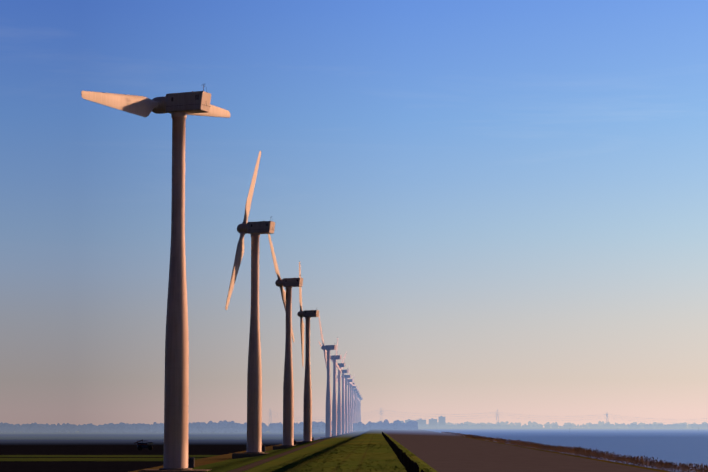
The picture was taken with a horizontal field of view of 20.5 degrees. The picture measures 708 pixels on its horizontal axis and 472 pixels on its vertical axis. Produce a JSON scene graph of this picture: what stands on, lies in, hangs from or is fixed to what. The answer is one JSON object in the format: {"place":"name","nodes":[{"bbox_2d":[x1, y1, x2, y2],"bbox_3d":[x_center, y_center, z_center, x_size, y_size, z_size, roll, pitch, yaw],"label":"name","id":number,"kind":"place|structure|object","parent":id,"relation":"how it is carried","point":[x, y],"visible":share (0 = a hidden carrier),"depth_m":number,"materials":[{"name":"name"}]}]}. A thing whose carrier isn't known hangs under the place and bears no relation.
{"place":"outdoors","nodes":[
{"label":"outdoors","id":0,"kind":"place"},
{"bbox_2d":[0,429,671,471],"bbox_3d":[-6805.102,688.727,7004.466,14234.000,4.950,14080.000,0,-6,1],"label":"ground","id":1,"kind":"structure","parent":0,"point":[76,451],"depth_m":478.62,"materials":[{"name":"soil"}]},
{"bbox_2d":[134,440,152,449],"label":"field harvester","id":2,"kind":"object","parent":1,"relation":"on","point":[140,446],"visible":1,"depth_m":700.64},
{"bbox_2d":[81,83,229,471],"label":"wind turbine","id":3,"kind":"object","parent":1,"relation":"on","point":[179,107],"visible":1,"depth_m":307.23,"materials":[{"name":"paint"}]},
{"bbox_2d":[0,419,417,432],"bbox_3d":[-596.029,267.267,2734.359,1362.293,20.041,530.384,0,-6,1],"label":"treeline","id":4,"kind":"object","parent":1,"relation":"on","point":[224,426],"visible":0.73,"depth_m":2555.42,"materials":[{"name":"grey"}]},
{"bbox_2d":[225,151,274,458],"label":"wind turbine","id":5,"kind":"object","parent":1,"relation":"on","point":[255,230],"visible":1,"depth_m":502.76,"materials":[{"name":"paint"}]},
{"bbox_2d":[268,234,302,449],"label":"wind turbine","id":6,"kind":"object","parent":1,"relation":"on","point":[288,284],"visible":0.98,"depth_m":694.87,"materials":[{"name":"paint"}]},
{"bbox_2d":[296,261,318,444],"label":"wind turbine","id":7,"kind":"object","parent":1,"relation":"on","point":[307,405],"visible":0.94,"depth_m":888.68,"materials":[{"name":"paint"}]},
{"bbox_2d":[319,316,335,438],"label":"wind turbine","id":8,"kind":"object","parent":1,"relation":"on","point":[328,348],"visible":0.94,"depth_m":1268.66,"materials":[{"name":"paint"}]},
{"bbox_2d":[318,341,341,435],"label":"wind turbine","id":9,"kind":"object","parent":1,"relation":"on","point":[333,358],"visible":0.92,"depth_m":1450.21,"materials":[{"name":"paint"}]},
{"bbox_2d":[336,338,344,434],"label":"wind turbine","id":10,"kind":"object","parent":1,"relation":"on","point":[339,419],"visible":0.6,"depth_m":1632.27,"materials":[{"name":"paint"}]},
{"bbox_2d":[336,352,348,433],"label":"wind turbine","id":11,"kind":"object","parent":1,"relation":"on","point":[343,408],"visible":0.77,"depth_m":1814.48,"materials":[{"name":"paint"}]},
{"bbox_2d":[341,357,350,432],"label":"wind turbine","id":12,"kind":"object","parent":1,"relation":"on","point":[346,403],"visible":0.71,"depth_m":1997.17,"materials":[{"name":"paint"}]},
{"bbox_2d":[337,375,354,432],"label":"wind turbine","id":13,"kind":"object","parent":1,"relation":"on","point":[349,381],"visible":0.67,"depth_m":2179.57,"materials":[{"name":"paint"}]},
{"bbox_2d":[347,371,354,431],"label":"wind turbine","id":14,"kind":"object","parent":1,"relation":"on","point":[351,423],"visible":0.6,"depth_m":2360.74,"materials":[{"name":"paint"}]},
{"bbox_2d":[346,374,356,431],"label":"wind turbine","id":15,"kind":"object","parent":1,"relation":"on","point":[353,398],"visible":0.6,"depth_m":2544.16,"materials":[{"name":"paint"}]},
{"bbox_2d":[352,374,357,422],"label":"wind turbine","id":16,"kind":"object","parent":1,"relation":"on","point":[354,403],"visible":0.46,"depth_m":2725.96,"materials":[{"name":"paint"}]},
{"bbox_2d":[355,391,358,422],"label":"wind turbine","id":17,"kind":"object","parent":1,"relation":"on","point":[356,392],"visible":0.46,"depth_m":2908.72,"materials":[{"name":"paint"}]},
{"bbox_2d":[357,392,360,422],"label":"wind turbine","id":18,"kind":"object","parent":1,"relation":"on","point":[357,405],"visible":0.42,"depth_m":3090.68,"materials":[{"name":"paint"}]},
{"bbox_2d":[358,386,360,421],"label":"wind turbine","id":19,"kind":"object","parent":1,"relation":"on","point":[358,406],"visible":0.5,"depth_m":3272.55,"materials":[{"name":"paint"}]},
{"bbox_2d":[358,388,362,421],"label":"wind turbine","id":20,"kind":"object","parent":1,"relation":"on","point":[360,406],"visible":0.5,"depth_m":3637.26,"materials":[{"name":"paint"}]},
{"bbox_2d":[382,432,423,471],"bbox_3d":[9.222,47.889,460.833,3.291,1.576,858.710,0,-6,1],"label":"paved dike path","id":21,"kind":"structure","parent":1,"relation":"on","point":[408,464],"depth_m":167.97,"materials":[{"name":"brown asphalt"}]},
{"bbox_2d":[442,432,707,471],"bbox_3d":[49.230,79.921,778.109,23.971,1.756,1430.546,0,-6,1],"label":"reed belt","id":22,"kind":"object","parent":1,"relation":"on","point":[590,453],"visible":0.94,"depth_m":285.44,"materials":[{"name":"brown plant"}]},
{"bbox_2d":[262,434,435,471],"bbox_3d":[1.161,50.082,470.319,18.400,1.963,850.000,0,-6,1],"label":"grass","id":23,"kind":"structure","parent":0,"point":[365,455],"depth_m":220.95,"materials":[{"name":"green plant"}]},
{"bbox_2d":[0,0,707,426],"label":"sky","id":24,"kind":"structure","parent":0,"point":[487,206],"materials":[{"name":"blue"}]},
{"bbox_2d":[275,410,707,422],"bbox_3d":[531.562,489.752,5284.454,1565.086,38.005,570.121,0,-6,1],"label":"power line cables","id":25,"kind":"object","parent":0,"point":[495,416],"visible":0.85,"depth_m":5035.83,"materials":[{"name":"metal"}]},
{"bbox_2d":[418,427,705,428],"bbox_3d":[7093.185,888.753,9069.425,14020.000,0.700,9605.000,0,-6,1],"label":"shore land","id":26,"kind":"structure","parent":0,"point":[549,428],"depth_m":4949.27,"materials":[{"name":"grey"}]},
{"bbox_2d":[400,416,485,427],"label":"buildings","id":27,"kind":"structure","parent":26,"relation":"on","point":[432,421],"depth_m":5172.84,"materials":[{"name":"grey"}]},
{"bbox_2d":[324,421,705,427],"bbox_3d":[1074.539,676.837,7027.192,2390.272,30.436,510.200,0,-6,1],"label":"treeline","id":28,"kind":"object","parent":26,"relation":"on","point":[600,423],"visible":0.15,"depth_m":7057.03,"materials":[{"name":"grey"}]},
{"bbox_2d":[418,423,691,427],"bbox_3d":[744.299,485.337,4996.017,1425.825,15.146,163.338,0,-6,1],"label":"shore treeline","id":29,"kind":"object","parent":26,"relation":"on","point":[425,425],"depth_m":4997.93,"materials":[{"name":"grey"}]},
{"bbox_2d":[627,423,707,428],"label":"tree line","id":30,"kind":"object","parent":26,"relation":"on","point":[668,426],"depth_m":4273.77,"materials":[{"name":"grey"}]},
{"bbox_2d":[421,429,707,471],"bbox_3d":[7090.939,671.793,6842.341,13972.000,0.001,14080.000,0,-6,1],"label":"lake water","id":31,"kind":"structure","parent":0,"point":[684,446],"depth_m":677.57,"materials":[{"name":"blue liquid"}]}
]}

